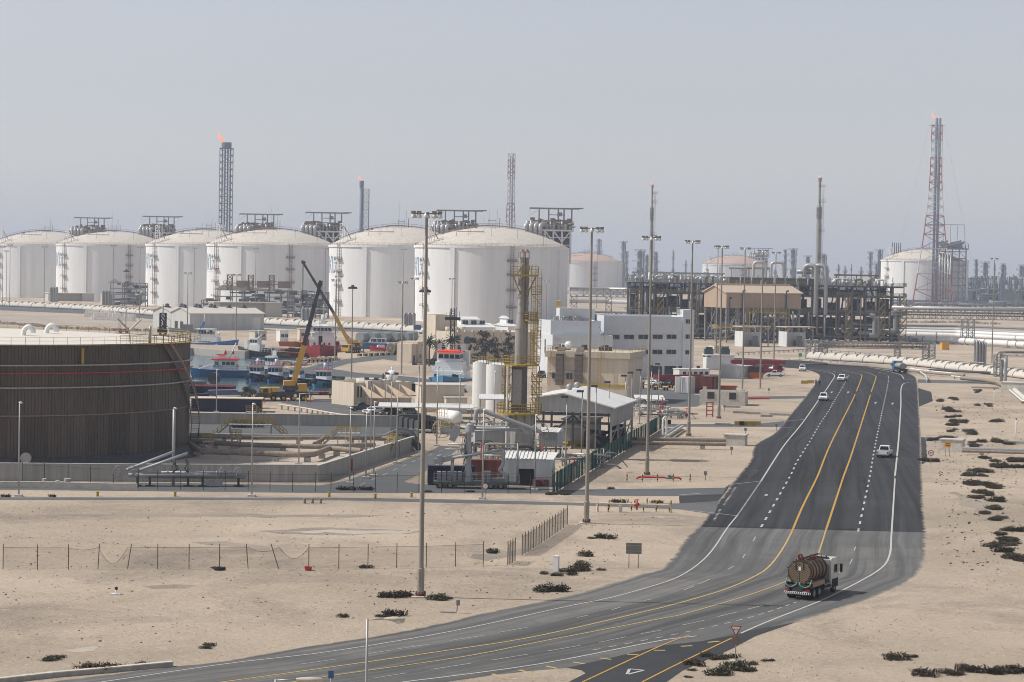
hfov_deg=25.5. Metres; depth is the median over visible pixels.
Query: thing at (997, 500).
desert shrub
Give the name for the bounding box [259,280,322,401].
mobile crane
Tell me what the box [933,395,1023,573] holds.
scattered stones
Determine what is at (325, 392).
flatbed trailer
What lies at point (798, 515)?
line
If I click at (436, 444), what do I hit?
street lamp
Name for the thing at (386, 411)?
parked car
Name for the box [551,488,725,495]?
access road
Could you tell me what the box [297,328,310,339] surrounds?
site cabin
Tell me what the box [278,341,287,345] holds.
skip
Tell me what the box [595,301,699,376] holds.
office building
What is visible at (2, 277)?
floodlight mast
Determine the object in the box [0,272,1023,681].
ground
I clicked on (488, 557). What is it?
sand patch
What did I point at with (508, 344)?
tree
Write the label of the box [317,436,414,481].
bund wall
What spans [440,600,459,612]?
junction post
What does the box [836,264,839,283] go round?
refinery column
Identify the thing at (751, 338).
open shelter
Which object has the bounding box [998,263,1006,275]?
refinery column
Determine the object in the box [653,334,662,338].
window
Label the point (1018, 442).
concrete slab
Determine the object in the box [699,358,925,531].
road
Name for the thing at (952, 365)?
covered pipeline
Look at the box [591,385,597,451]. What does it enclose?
street lamp
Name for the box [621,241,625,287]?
refinery column
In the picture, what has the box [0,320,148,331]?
rock armour
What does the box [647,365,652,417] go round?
street lamp
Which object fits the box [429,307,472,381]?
escort tug
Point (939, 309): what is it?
pipe bridge
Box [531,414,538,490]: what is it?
street lamp
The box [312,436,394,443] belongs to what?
pipeline
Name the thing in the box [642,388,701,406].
yard road
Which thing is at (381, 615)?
desert shrub
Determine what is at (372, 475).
street lamp
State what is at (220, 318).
warehouse
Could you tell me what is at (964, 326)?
pipeline
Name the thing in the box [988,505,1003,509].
desert shrub
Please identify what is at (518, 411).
steel stack
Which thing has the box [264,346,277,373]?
moored launch
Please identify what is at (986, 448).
pipeline
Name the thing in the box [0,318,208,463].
brown tank
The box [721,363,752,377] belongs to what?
plant enclosure
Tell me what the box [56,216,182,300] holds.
storage tank
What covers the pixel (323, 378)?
harbour tug
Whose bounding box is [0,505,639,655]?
scattered stones
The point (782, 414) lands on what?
concrete slab
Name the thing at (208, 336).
crew boat
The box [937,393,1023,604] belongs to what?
scattered stones
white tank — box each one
[472,356,494,406]
[486,358,508,409]
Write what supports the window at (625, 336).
in the office building at (670, 340)
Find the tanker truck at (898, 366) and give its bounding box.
[891,361,906,372]
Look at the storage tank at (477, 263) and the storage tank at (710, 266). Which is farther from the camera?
the storage tank at (710, 266)
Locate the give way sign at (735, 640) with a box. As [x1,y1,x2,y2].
[728,626,741,661]
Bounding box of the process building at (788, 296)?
[702,283,803,342]
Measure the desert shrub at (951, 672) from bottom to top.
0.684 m
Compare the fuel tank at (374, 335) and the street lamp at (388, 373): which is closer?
the street lamp at (388, 373)
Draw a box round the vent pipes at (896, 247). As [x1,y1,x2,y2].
[892,243,900,253]
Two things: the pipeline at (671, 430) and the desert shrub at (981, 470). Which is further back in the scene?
the pipeline at (671, 430)
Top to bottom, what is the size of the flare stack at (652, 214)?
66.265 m
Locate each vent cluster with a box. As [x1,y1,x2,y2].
[50,287,57,301]
[102,290,109,304]
[301,307,311,319]
[403,312,415,325]
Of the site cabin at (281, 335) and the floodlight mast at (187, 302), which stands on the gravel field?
the floodlight mast at (187, 302)
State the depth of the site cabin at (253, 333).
829.45 m
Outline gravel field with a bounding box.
[0,314,269,348]
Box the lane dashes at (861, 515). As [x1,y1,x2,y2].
[760,371,888,530]
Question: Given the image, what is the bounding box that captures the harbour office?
[332,367,411,405]
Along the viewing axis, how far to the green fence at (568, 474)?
328.85 m
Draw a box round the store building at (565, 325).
[536,308,612,376]
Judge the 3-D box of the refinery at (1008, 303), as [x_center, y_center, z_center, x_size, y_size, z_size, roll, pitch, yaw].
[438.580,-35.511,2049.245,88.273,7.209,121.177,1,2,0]
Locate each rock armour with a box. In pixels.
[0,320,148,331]
[252,359,311,365]
[296,356,339,360]
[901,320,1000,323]
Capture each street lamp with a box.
[14,401,22,496]
[214,369,218,412]
[248,403,255,496]
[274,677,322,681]
[295,393,318,463]
[346,407,352,483]
[362,412,368,478]
[364,377,378,448]
[365,617,404,681]
[370,401,376,476]
[384,370,386,408]
[385,372,398,434]
[393,395,415,463]
[412,363,426,452]
[434,367,439,445]
[459,373,461,432]
[479,409,486,498]
[494,371,496,425]
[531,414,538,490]
[561,396,567,466]
[577,390,583,460]
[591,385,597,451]
[604,381,610,437]
[621,375,626,395]
[627,372,633,428]
[636,369,641,423]
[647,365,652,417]
[655,363,659,410]
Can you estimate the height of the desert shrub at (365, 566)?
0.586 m
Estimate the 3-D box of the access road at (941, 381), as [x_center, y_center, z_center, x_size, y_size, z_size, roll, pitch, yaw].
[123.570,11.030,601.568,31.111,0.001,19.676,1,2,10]
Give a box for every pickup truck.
[348,402,375,410]
[765,370,784,376]
[798,365,805,370]
[818,392,828,400]
[837,374,846,380]
[876,445,892,457]
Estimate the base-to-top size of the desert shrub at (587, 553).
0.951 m
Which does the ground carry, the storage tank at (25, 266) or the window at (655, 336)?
the storage tank at (25, 266)
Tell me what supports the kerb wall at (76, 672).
on the ground
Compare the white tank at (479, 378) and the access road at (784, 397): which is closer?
the white tank at (479, 378)
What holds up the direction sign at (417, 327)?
on the harbour road at (38, 309)
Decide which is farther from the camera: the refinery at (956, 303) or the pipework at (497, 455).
the refinery at (956, 303)
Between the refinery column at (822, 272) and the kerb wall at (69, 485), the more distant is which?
the refinery column at (822, 272)
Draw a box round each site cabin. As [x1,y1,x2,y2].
[249,330,266,339]
[276,330,288,340]
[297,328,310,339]
[673,368,709,375]
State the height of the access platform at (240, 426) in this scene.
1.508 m
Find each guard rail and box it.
[278,404,346,414]
[735,348,983,363]
[783,358,886,366]
[912,368,927,382]
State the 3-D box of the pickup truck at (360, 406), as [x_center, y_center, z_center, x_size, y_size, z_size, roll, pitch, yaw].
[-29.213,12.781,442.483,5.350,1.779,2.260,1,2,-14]
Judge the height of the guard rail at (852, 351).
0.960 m
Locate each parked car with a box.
[362,406,382,414]
[379,408,398,415]
[398,408,417,414]
[537,370,545,377]
[646,380,661,385]
[663,379,672,384]
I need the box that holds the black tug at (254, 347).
[238,325,282,357]
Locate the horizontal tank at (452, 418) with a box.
[431,408,466,435]
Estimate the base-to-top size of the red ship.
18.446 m
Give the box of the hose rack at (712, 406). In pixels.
[706,402,713,416]
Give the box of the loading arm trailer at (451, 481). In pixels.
[432,407,548,488]
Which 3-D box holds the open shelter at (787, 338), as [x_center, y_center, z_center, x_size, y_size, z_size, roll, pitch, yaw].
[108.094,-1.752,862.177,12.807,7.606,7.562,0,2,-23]
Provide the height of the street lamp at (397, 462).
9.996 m
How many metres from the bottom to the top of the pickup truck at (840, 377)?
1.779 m
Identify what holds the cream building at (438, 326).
on the ground
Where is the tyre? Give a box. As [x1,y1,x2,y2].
[214,566,224,570]
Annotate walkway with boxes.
[325,446,433,479]
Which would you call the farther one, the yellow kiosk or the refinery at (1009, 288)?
the refinery at (1009, 288)
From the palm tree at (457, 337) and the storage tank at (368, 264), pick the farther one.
the storage tank at (368, 264)
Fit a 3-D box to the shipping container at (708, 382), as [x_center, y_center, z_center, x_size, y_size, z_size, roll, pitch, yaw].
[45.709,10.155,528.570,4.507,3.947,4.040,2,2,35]
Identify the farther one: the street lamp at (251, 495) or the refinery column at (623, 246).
the refinery column at (623, 246)
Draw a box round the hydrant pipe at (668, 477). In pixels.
[636,475,681,479]
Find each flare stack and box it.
[649,183,657,298]
[814,176,825,316]
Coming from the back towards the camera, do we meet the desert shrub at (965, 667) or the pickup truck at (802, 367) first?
the pickup truck at (802, 367)
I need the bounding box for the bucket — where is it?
[304,566,311,570]
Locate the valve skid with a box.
[398,414,439,432]
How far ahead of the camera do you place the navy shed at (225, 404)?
433.14 m
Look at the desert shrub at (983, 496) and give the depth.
292.43 m
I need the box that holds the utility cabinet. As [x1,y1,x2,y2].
[553,555,559,572]
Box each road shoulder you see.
[679,485,729,511]
[918,388,932,406]
[921,437,926,463]
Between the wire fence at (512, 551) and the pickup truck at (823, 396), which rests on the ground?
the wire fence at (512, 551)
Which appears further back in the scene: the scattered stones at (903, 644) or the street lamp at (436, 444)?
the street lamp at (436, 444)
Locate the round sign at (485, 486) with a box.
[482,483,487,492]
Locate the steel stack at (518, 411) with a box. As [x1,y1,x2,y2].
[495,249,543,452]
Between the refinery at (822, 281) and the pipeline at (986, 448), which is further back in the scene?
the refinery at (822, 281)
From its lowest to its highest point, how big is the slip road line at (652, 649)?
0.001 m
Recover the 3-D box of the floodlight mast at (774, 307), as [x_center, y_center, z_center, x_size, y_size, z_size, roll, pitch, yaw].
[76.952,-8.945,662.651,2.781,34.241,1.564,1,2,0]
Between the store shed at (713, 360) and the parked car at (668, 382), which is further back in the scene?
the store shed at (713, 360)
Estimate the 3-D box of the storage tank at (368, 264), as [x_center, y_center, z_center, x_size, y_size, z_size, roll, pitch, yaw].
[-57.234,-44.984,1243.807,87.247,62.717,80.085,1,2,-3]
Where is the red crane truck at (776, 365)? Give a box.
[730,359,784,373]
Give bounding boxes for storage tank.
[0,217,109,297]
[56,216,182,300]
[145,213,282,306]
[206,206,351,310]
[328,202,486,317]
[414,207,582,323]
[567,249,622,294]
[702,248,772,282]
[880,244,968,303]
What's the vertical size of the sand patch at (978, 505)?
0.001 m
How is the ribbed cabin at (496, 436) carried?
on the ground
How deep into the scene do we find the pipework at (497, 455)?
336.76 m
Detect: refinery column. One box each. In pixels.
[594,239,602,254]
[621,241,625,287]
[624,251,628,293]
[632,249,645,285]
[642,254,648,285]
[653,251,659,281]
[671,250,674,286]
[783,249,787,276]
[786,248,797,287]
[803,255,811,278]
[821,254,826,278]
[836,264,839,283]
[842,266,846,300]
[858,267,863,289]
[867,251,873,299]
[873,263,878,300]
[874,249,882,283]
[973,259,977,276]
[981,262,989,277]
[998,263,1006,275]
[1016,264,1023,278]
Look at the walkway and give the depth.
322.62 m
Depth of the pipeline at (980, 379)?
596.95 m
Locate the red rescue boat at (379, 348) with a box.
[370,345,386,350]
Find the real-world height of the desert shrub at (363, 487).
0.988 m
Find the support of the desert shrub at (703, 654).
on the ground
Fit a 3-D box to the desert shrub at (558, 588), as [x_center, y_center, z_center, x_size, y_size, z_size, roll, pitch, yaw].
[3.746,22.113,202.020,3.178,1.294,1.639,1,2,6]
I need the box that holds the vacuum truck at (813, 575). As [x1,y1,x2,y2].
[784,553,842,598]
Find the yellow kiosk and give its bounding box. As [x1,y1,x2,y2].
[940,342,949,349]
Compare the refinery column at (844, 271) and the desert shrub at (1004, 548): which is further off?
the refinery column at (844, 271)
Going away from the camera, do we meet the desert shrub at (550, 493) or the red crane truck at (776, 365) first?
the desert shrub at (550, 493)
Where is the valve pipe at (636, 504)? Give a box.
[596,499,671,512]
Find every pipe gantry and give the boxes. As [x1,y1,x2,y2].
[805,340,935,358]
[1002,353,1023,366]
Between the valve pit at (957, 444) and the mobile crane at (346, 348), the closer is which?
the valve pit at (957, 444)
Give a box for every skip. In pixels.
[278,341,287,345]
[288,342,294,346]
[721,385,736,389]
[748,366,764,378]
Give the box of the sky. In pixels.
[0,0,1023,278]
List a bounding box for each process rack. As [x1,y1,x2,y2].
[108,278,147,306]
[201,298,216,306]
[214,274,294,316]
[287,290,329,318]
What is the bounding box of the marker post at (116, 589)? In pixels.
[111,587,120,594]
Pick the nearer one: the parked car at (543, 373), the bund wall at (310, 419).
the bund wall at (310, 419)
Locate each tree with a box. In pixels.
[238,386,264,399]
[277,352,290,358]
[422,333,436,365]
[430,338,447,350]
[444,333,461,349]
[469,330,499,359]
[489,342,505,361]
[500,332,514,362]
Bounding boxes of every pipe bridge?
[570,288,646,313]
[891,306,1023,344]
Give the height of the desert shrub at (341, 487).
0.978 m
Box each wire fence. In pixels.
[3,541,483,569]
[22,462,552,493]
[507,537,515,564]
[522,505,567,551]
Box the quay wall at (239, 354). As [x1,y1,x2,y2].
[190,348,471,392]
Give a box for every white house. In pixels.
[457,316,495,329]
[494,316,515,330]
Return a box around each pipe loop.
[974,339,986,364]
[993,351,1023,376]
[1000,358,1006,381]
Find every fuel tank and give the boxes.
[356,332,369,341]
[368,332,380,340]
[380,332,391,341]
[391,332,400,341]
[403,332,418,340]
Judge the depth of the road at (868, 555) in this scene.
187.43 m
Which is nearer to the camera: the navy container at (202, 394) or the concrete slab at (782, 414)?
the concrete slab at (782, 414)
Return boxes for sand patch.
[37,513,380,517]
[66,645,101,652]
[145,584,194,588]
[194,541,267,546]
[262,527,425,534]
[292,529,412,533]
[470,544,549,560]
[949,492,991,511]
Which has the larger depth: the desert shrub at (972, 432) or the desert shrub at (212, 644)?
the desert shrub at (972, 432)
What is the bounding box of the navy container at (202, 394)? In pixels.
[194,393,209,395]
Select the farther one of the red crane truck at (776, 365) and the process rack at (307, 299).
the process rack at (307, 299)
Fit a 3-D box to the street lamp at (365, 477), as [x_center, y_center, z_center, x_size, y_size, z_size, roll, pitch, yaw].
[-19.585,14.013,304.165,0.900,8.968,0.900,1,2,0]
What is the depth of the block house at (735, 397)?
482.09 m
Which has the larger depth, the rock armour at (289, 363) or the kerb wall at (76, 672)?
the rock armour at (289, 363)
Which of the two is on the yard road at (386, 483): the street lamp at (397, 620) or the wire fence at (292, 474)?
the wire fence at (292, 474)
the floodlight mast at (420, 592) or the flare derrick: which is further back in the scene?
the flare derrick
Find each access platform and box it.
[202,433,214,448]
[213,417,287,433]
[230,419,264,427]
[230,429,241,447]
[246,405,264,412]
[322,425,359,443]
[385,433,401,457]
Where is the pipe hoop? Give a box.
[662,416,667,434]
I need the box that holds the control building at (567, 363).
[545,327,645,398]
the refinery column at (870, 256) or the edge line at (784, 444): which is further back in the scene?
the refinery column at (870, 256)
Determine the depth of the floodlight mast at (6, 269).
1367.20 m
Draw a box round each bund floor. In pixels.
[147,440,390,464]
[188,424,417,439]
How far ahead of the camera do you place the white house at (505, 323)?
764.72 m
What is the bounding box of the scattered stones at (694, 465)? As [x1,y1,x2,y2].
[612,428,760,482]
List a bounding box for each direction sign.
[328,671,333,681]
[414,325,420,333]
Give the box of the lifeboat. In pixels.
[294,339,308,346]
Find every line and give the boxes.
[102,419,803,681]
[223,529,826,681]
[404,599,802,681]
[582,635,731,681]
[736,370,834,515]
[741,371,909,632]
[791,370,876,531]
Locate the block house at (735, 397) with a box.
[699,387,747,405]
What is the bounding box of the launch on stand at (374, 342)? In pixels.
[359,338,386,351]
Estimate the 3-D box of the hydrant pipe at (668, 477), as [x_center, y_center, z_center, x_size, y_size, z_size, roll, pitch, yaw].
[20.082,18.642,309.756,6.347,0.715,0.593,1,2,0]
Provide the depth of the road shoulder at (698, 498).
285.70 m
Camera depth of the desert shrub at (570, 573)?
212.57 m
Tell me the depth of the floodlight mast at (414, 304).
777.36 m
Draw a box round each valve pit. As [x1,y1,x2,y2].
[723,433,748,445]
[939,438,965,451]
[1000,381,1023,392]
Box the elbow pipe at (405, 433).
[393,430,416,439]
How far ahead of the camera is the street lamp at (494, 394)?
406.77 m
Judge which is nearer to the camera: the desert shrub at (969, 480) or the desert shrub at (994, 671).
the desert shrub at (994, 671)
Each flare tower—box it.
[218,132,233,232]
[359,177,369,232]
[505,153,515,229]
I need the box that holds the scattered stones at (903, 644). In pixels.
[753,584,1023,678]
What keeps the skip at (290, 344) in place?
on the ground
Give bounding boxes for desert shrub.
[40,657,54,661]
[44,654,62,660]
[72,661,116,669]
[199,644,211,648]
[202,642,217,646]
[336,485,359,490]
[336,613,348,617]
[357,485,374,490]
[358,564,374,568]
[374,614,390,617]
[377,590,411,598]
[381,607,408,616]
[423,593,448,600]
[486,550,496,553]
[532,585,553,592]
[536,582,570,591]
[545,492,557,494]
[550,572,563,575]
[559,567,578,572]
[566,563,592,571]
[568,571,577,575]
[575,559,591,565]
[576,550,595,556]
[594,532,617,538]
[610,498,628,502]
[682,658,705,666]
[698,651,713,656]
[702,665,731,675]
[709,654,727,659]
[719,652,741,658]
[719,659,750,670]
[731,665,757,672]
[745,661,758,664]
[760,658,774,661]
[879,651,911,660]
[907,666,941,677]
[918,457,933,460]
[927,458,940,461]
[938,667,964,675]
[942,406,952,409]
[954,662,977,672]
[960,472,974,476]
[963,478,980,481]
[966,430,978,434]
[967,494,985,498]
[971,664,1005,674]
[973,467,990,472]
[975,481,994,484]
[975,489,993,493]
[981,490,993,494]
[982,482,1004,488]
[984,497,1007,501]
[987,516,1003,520]
[987,543,1002,547]
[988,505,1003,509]
[989,540,1007,546]
[990,547,1011,552]
[991,495,1005,499]
[994,461,1008,465]
[994,464,1008,467]
[995,664,1018,670]
[996,546,1014,552]
[999,536,1018,541]
[1000,552,1022,558]
[1002,668,1021,674]
[1003,441,1014,444]
[1004,525,1023,531]
[1006,542,1018,545]
[1007,459,1021,461]
[1007,663,1023,673]
[1012,553,1023,560]
[1013,557,1023,561]
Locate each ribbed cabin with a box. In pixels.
[473,425,508,452]
[539,427,564,453]
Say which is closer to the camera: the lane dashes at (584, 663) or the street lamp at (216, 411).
the lane dashes at (584, 663)
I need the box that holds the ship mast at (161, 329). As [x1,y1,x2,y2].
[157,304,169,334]
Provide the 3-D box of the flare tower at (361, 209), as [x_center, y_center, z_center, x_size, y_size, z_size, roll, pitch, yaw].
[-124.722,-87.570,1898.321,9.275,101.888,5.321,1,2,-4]
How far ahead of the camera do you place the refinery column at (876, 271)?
2247.83 m
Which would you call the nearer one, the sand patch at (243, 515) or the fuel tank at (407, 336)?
the sand patch at (243, 515)
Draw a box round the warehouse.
[153,303,265,329]
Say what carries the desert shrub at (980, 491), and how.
on the ground
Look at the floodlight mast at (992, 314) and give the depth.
736.29 m
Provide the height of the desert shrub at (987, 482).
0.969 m
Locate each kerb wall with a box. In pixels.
[0,481,136,489]
[0,661,172,681]
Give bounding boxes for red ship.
[306,304,341,358]
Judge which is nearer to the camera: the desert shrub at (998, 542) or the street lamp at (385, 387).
the desert shrub at (998, 542)
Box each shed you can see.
[44,292,93,300]
[101,294,114,304]
[190,396,263,411]
[208,301,282,316]
[527,382,636,448]
[702,347,735,369]
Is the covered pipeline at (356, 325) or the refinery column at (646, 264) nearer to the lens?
the covered pipeline at (356, 325)
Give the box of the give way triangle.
[626,669,643,674]
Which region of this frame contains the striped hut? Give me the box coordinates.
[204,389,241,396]
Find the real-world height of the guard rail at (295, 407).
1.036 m
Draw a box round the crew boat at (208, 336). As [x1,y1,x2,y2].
[191,314,238,344]
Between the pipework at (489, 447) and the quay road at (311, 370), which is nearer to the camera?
the pipework at (489, 447)
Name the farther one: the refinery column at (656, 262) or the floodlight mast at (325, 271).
the refinery column at (656, 262)
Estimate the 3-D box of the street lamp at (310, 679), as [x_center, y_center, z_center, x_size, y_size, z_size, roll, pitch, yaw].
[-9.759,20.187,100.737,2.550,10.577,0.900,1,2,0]
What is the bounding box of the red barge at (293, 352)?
[276,347,308,357]
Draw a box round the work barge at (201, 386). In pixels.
[189,372,235,393]
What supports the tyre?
on the ground
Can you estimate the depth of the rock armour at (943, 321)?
1307.03 m
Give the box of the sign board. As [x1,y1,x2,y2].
[626,543,641,567]
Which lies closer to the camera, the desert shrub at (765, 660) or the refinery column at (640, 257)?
the desert shrub at (765, 660)
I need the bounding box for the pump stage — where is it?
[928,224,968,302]
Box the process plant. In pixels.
[625,261,906,342]
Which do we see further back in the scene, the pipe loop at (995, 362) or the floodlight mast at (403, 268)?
the floodlight mast at (403, 268)
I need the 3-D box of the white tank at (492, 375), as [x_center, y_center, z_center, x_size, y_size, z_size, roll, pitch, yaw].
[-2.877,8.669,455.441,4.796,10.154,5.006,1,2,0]
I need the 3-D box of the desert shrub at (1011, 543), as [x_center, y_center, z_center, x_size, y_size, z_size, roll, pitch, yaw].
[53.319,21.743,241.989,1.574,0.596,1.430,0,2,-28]
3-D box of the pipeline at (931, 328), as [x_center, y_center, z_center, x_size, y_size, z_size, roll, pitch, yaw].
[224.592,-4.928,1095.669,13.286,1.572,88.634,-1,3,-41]
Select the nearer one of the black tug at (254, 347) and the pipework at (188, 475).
the pipework at (188, 475)
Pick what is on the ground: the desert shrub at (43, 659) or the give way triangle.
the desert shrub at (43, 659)
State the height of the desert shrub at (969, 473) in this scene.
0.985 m
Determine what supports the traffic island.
on the road at (868, 555)
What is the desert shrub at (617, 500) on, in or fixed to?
on the ground
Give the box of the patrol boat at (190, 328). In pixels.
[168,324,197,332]
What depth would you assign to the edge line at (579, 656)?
168.72 m
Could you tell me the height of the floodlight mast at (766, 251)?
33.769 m
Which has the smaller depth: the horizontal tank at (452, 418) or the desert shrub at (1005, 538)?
the desert shrub at (1005, 538)
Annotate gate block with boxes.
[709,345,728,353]
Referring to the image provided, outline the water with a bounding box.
[189,355,414,395]
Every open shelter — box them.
[732,326,770,346]
[776,326,815,346]
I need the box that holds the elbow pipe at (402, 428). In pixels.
[391,427,415,434]
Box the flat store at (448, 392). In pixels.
[414,382,467,413]
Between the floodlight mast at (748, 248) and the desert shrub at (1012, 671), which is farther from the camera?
the floodlight mast at (748, 248)
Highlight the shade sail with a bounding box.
[360,384,414,404]
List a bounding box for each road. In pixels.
[0,306,417,332]
[0,446,548,492]
[0,497,717,513]
[51,527,926,681]
[263,399,426,415]
[283,353,458,383]
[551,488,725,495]
[568,623,791,681]
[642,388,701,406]
[664,421,783,426]
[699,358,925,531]
[748,396,804,399]
[918,379,993,383]
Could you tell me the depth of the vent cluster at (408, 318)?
1018.15 m
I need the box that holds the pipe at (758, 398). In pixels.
[748,397,769,398]
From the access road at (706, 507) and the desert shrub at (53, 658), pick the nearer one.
the desert shrub at (53, 658)
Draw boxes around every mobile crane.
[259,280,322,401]
[301,260,363,352]
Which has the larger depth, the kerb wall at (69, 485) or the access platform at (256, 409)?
the access platform at (256, 409)
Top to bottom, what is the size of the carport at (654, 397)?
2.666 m
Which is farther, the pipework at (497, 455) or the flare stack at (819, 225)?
the flare stack at (819, 225)
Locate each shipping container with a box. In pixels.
[427,464,474,484]
[471,459,502,480]
[653,374,701,384]
[675,376,694,392]
[695,375,718,392]
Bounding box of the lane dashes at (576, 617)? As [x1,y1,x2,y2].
[303,537,855,677]
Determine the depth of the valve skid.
387.31 m
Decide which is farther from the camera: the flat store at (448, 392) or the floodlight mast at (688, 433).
the flat store at (448, 392)
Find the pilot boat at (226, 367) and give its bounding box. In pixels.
[190,343,249,377]
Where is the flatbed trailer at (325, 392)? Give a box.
[309,389,331,394]
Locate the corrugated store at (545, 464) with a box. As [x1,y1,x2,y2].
[503,450,557,485]
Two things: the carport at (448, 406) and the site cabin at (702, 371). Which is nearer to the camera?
the carport at (448, 406)
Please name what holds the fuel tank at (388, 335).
on the ground
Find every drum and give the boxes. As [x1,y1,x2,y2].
[386,343,396,353]
[533,479,539,486]
[541,479,548,486]
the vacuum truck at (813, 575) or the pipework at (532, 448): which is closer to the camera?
the vacuum truck at (813, 575)
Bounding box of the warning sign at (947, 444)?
[944,442,950,455]
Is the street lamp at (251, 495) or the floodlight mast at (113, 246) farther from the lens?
the floodlight mast at (113, 246)
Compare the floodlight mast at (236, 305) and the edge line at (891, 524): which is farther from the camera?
the floodlight mast at (236, 305)
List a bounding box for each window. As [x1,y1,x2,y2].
[371,339,384,341]
[464,336,469,343]
[566,373,572,379]
[624,335,633,338]
[638,334,647,338]
[652,350,662,353]
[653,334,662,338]
[666,334,676,338]
[666,350,675,353]
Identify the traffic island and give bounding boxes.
[451,668,584,681]
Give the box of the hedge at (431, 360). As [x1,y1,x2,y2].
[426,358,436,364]
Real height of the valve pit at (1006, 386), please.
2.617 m
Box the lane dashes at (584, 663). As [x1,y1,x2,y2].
[492,641,718,677]
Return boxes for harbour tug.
[246,357,267,381]
[264,358,288,382]
[283,360,312,384]
[309,361,340,387]
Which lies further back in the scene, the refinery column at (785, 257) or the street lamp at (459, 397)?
the refinery column at (785, 257)
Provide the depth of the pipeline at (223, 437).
358.79 m
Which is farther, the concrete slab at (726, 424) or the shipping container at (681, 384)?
the shipping container at (681, 384)
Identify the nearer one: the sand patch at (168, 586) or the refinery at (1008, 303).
the sand patch at (168, 586)
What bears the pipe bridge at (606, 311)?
on the ground
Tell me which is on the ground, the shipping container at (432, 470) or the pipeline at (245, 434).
the shipping container at (432, 470)
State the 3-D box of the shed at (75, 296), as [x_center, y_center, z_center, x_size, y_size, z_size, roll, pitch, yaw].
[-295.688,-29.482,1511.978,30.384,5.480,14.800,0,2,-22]
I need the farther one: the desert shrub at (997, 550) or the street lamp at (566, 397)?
the street lamp at (566, 397)
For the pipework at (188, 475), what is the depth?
289.56 m
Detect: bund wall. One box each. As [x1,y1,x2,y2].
[0,463,316,481]
[189,412,417,427]
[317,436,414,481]
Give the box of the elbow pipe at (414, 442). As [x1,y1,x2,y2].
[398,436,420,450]
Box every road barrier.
[734,421,743,425]
[744,421,751,425]
[752,421,760,425]
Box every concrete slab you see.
[715,423,731,425]
[723,405,739,407]
[745,412,760,413]
[760,414,772,416]
[769,413,789,415]
[972,386,998,388]
[1004,441,1023,443]
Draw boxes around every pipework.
[113,407,245,486]
[445,437,509,458]
[458,442,530,458]
[460,417,498,425]
[484,415,538,427]
[506,440,567,457]
[555,448,627,468]
[634,397,670,410]
[634,405,687,417]
[656,403,697,418]
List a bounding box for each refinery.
[628,271,719,292]
[756,275,874,297]
[889,299,998,306]
[966,297,1023,306]
[968,276,1023,300]
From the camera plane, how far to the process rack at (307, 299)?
1161.48 m
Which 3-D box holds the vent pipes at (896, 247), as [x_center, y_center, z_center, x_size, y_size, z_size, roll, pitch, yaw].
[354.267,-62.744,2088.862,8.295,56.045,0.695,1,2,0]
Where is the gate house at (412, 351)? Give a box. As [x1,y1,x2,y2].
[397,341,427,362]
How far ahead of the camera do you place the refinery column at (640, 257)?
2396.26 m
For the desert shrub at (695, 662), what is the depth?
165.42 m
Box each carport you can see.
[378,402,472,417]
[479,394,508,424]
[634,395,664,408]
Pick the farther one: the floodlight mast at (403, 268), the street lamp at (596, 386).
the floodlight mast at (403, 268)
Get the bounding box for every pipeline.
[0,300,154,314]
[188,435,391,443]
[188,440,362,461]
[189,439,375,452]
[191,433,417,440]
[264,317,422,331]
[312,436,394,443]
[348,429,430,442]
[567,287,624,291]
[568,299,626,303]
[631,440,725,449]
[635,437,725,441]
[660,424,680,436]
[666,425,683,436]
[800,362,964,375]
[806,351,1023,377]
[896,332,1023,340]
[898,336,1023,347]
[899,329,1023,335]
[901,324,1023,329]
[901,327,1023,332]
[910,368,957,373]
[932,369,990,373]
[951,375,1000,386]
[960,376,1000,385]
[962,447,1023,454]
[962,449,1023,453]
[1009,389,1023,403]
[1012,388,1023,399]
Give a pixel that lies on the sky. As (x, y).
(734, 112)
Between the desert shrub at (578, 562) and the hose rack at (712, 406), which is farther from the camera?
the hose rack at (712, 406)
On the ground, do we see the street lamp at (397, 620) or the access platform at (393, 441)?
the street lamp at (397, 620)
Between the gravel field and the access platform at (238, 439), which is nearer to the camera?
the access platform at (238, 439)
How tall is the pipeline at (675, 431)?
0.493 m
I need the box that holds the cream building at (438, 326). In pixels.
[427,314,538,363]
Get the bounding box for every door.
[252,317,260,329]
[519,469,533,484]
[650,366,661,376]
[664,366,675,374]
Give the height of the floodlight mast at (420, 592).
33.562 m
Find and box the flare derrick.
[912,113,969,306]
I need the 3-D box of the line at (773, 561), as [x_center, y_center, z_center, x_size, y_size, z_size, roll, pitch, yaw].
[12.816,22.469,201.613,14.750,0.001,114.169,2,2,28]
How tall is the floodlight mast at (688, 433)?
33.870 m
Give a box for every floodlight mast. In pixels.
[0,246,5,307]
[4,250,8,293]
[7,244,12,308]
[42,246,44,310]
[111,245,116,310]
[123,269,129,326]
[137,247,142,319]
[184,272,191,333]
[233,274,240,339]
[322,248,328,314]
[331,279,340,361]
[335,276,342,332]
[348,285,356,379]
[398,281,407,374]
[401,249,406,319]
[410,278,418,340]
[411,211,442,597]
[545,281,549,318]
[579,227,603,523]
[595,246,599,307]
[641,236,660,475]
[684,240,700,436]
[714,245,728,418]
[714,246,720,353]
[739,247,750,389]
[757,250,768,388]
[771,252,780,359]
[989,258,998,362]
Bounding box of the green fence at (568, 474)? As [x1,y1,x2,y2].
[552,413,662,491]

